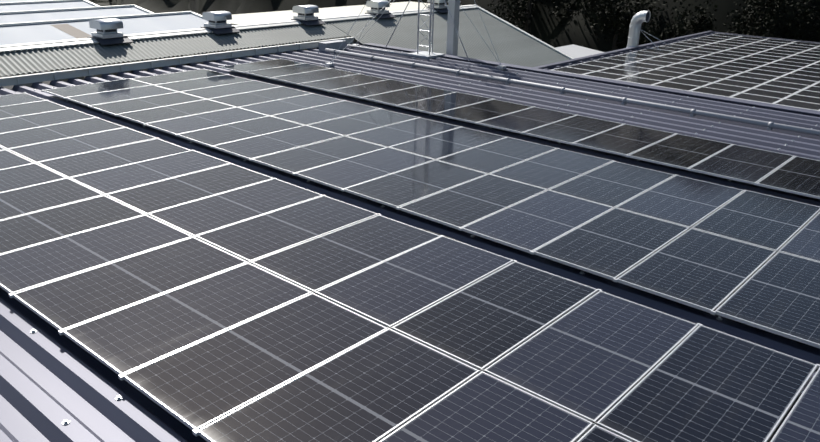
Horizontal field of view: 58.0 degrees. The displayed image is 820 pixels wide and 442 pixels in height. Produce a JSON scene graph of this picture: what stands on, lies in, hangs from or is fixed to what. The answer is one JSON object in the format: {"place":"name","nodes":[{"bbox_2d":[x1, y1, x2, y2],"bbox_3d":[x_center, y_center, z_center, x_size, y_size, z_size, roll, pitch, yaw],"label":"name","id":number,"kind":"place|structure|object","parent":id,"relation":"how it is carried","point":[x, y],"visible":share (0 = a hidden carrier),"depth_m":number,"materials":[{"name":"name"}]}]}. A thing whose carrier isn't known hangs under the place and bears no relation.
{"place":"outdoors","nodes":[
{"label":"outdoors","id":0,"kind":"place"},
{"bbox_2d":[0,60,189,89],"bbox_3d":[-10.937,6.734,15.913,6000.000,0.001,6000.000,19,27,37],"label":"ground","id":1,"kind":"structure","parent":0,"point":[44,82],"depth_m":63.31,"materials":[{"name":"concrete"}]},
{"bbox_2d":[0,4,573,58],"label":"roof ridge cap","id":2,"kind":"object","parent":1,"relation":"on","point":[37,45],"visible":0.8,"depth_m":21.54,"materials":[{"name":"white metal"}]},
{"bbox_2d":[87,18,132,44],"bbox_3d":[-8.007,-5.027,19.543,1.050,0.577,0.860,19,27,37],"label":"roof ventilator","id":3,"kind":"object","parent":2,"relation":"on","point":[106,33],"visible":0.92,"depth_m":19.35,"materials":[{"name":"grey metal"}]},
{"bbox_2d":[0,22,349,75],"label":"roof","id":4,"kind":"structure","parent":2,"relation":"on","point":[38,60],"depth_m":19.86,"materials":[{"name":"grey metal"}]},
{"bbox_2d":[201,11,240,34],"bbox_3d":[-5.726,-5.926,21.999,1.050,0.577,0.860,19,27,37],"label":"roof ventilator","id":5,"kind":"object","parent":2,"relation":"on","point":[217,24],"visible":0.96,"depth_m":21.80,"materials":[{"name":"grey metal"}]},
{"bbox_2d":[291,5,325,25],"bbox_3d":[-3.446,-6.824,24.455,1.050,0.577,0.860,19,27,37],"label":"roof ventilator","id":6,"kind":"object","parent":2,"relation":"on","point":[306,16],"visible":0.98,"depth_m":24.26,"materials":[{"name":"grey metal"}]},
{"bbox_2d":[365,0,395,18],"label":"roof ventilator","id":7,"kind":"object","parent":2,"relation":"on","point":[378,12],"visible":0.94,"depth_m":26.71,"materials":[{"name":"grey metal"}]},
{"bbox_2d":[426,0,447,12],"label":"roof ventilator","id":8,"kind":"object","parent":2,"relation":"on","point":[440,6],"visible":0.71,"depth_m":29.13,"materials":[{"name":"grey metal"}]},
{"bbox_2d":[330,8,569,66],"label":"roof","id":9,"kind":"structure","parent":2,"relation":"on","point":[512,45],"depth_m":27.27,"materials":[{"name":"grey metal"}]},
{"bbox_2d":[446,0,460,55],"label":"exhaust stack duct","id":10,"kind":"object","parent":9,"relation":"on","point":[452,42],"visible":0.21,"depth_m":22.51,"materials":[{"name":"grey metal"}]},
{"bbox_2d":[0,0,246,86],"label":"sawtooth roofs","id":11,"kind":"structure","parent":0,"point":[26,21],"depth_m":23.29,"materials":[{"name":"white metal"}]},
{"bbox_2d":[90,0,200,13],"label":"hillside terrain","id":12,"kind":"structure","parent":0,"point":[95,1],"depth_m":95.30,"materials":[{"name":"soil"}]},
{"bbox_2d":[88,0,819,55],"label":"trees","id":13,"kind":"object","parent":12,"relation":"on","point":[571,31],"depth_m":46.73,"materials":[{"name":"green plant"}]},
{"bbox_2d":[227,1,429,57],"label":"cream flat roof","id":14,"kind":"structure","parent":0,"point":[253,18],"depth_m":27.64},
{"bbox_2d":[556,44,603,58],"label":"annex building","id":15,"kind":"structure","parent":0,"point":[574,51],"depth_m":37.18,"materials":[{"name":"grey"}]},
{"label":"building walls","id":16,"kind":"object","parent":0,"visible":0},
{"bbox_2d":[549,34,709,69],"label":"roof","id":17,"kind":"structure","parent":16,"relation":"on","point":[623,52],"depth_m":30.37,"materials":[{"name":"grey metal"}]},
{"bbox_2d":[626,11,671,49],"bbox_3d":[10.412,-8.106,31.631,1.984,1.721,1.820,19,27,37],"label":"vent pipe","id":18,"kind":"object","parent":17,"relation":"on","point":[638,19],"visible":0.79,"depth_m":31.62,"materials":[{"name":"grey"}]},
{"bbox_2d":[533,31,819,69],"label":"roof edge","id":19,"kind":"object","parent":17,"relation":"on","point":[599,56],"visible":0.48,"depth_m":31.44,"materials":[{"name":"grey metal"}]},
{"bbox_2d":[552,33,819,110],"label":"array frames","id":20,"kind":"structure","parent":17,"relation":"on","point":[764,83],"depth_m":26.61,"materials":[{"name":"silver metal"}]},
{"bbox_2d":[554,34,819,109],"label":"array glass","id":21,"kind":"object","parent":20,"relation":"in","point":[784,52],"visible":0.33,"depth_m":26.64,"materials":[{"name":"black glass"}]},
{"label":"building walls","id":22,"kind":"object","parent":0,"visible":0},
{"bbox_2d":[0,43,819,441],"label":"roof","id":23,"kind":"structure","parent":22,"relation":"on","point":[52,379],"depth_m":10.82,"materials":[{"name":"grey metal"}]},
{"bbox_2d":[0,37,354,86],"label":"gutter","id":24,"kind":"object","parent":23,"relation":"on","point":[65,74],"depth_m":19.21,"materials":[{"name":"grey metal"}]},
{"bbox_2d":[0,59,819,441],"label":"solar panel frames","id":25,"kind":"structure","parent":23,"relation":"on","point":[492,363],"depth_m":8.28,"materials":[{"name":"silver metal"}]},
{"bbox_2d":[0,59,819,441],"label":"array glass","id":26,"kind":"object","parent":25,"relation":"in","point":[596,355],"visible":0.92,"depth_m":7.95,"materials":[{"name":"black glass"}]},
{"bbox_2d":[5,58,819,436],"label":"panel clamps","id":27,"kind":"object","parent":23,"relation":"on","point":[121,378],"visible":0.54,"depth_m":8.08,"materials":[{"name":"silver metal"}]},
{"bbox_2d":[325,0,505,69],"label":"antenna mast","id":28,"kind":"object","parent":23,"relation":"on","point":[431,54],"visible":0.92,"depth_m":21.91,"materials":[{"name":"grey metal"}]},
{"bbox_2d":[14,46,817,424],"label":"roof screws","id":29,"kind":"object","parent":23,"relation":"on","point":[66,422],"visible":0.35,"depth_m":14.08,"materials":[{"name":"silver metal"}]},
{"bbox_2d":[43,98,816,371],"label":"dc cabling junction boxes","id":30,"kind":"object","parent":23,"relation":"on","point":[437,234],"depth_m":9.04,"materials":[{"name":"black"}]},
{"bbox_2d":[319,40,819,135],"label":"cable conduit","id":31,"kind":"object","parent":23,"relation":"on","point":[331,46],"visible":0.98,"depth_m":17.50,"materials":[{"name":"grey metal"}]},
{"bbox_2d":[353,42,819,114],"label":"roof edge flashing","id":32,"kind":"object","parent":23,"relation":"on","point":[801,110],"visible":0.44,"depth_m":18.72,"materials":[{"name":"grey metal"}]}
]}

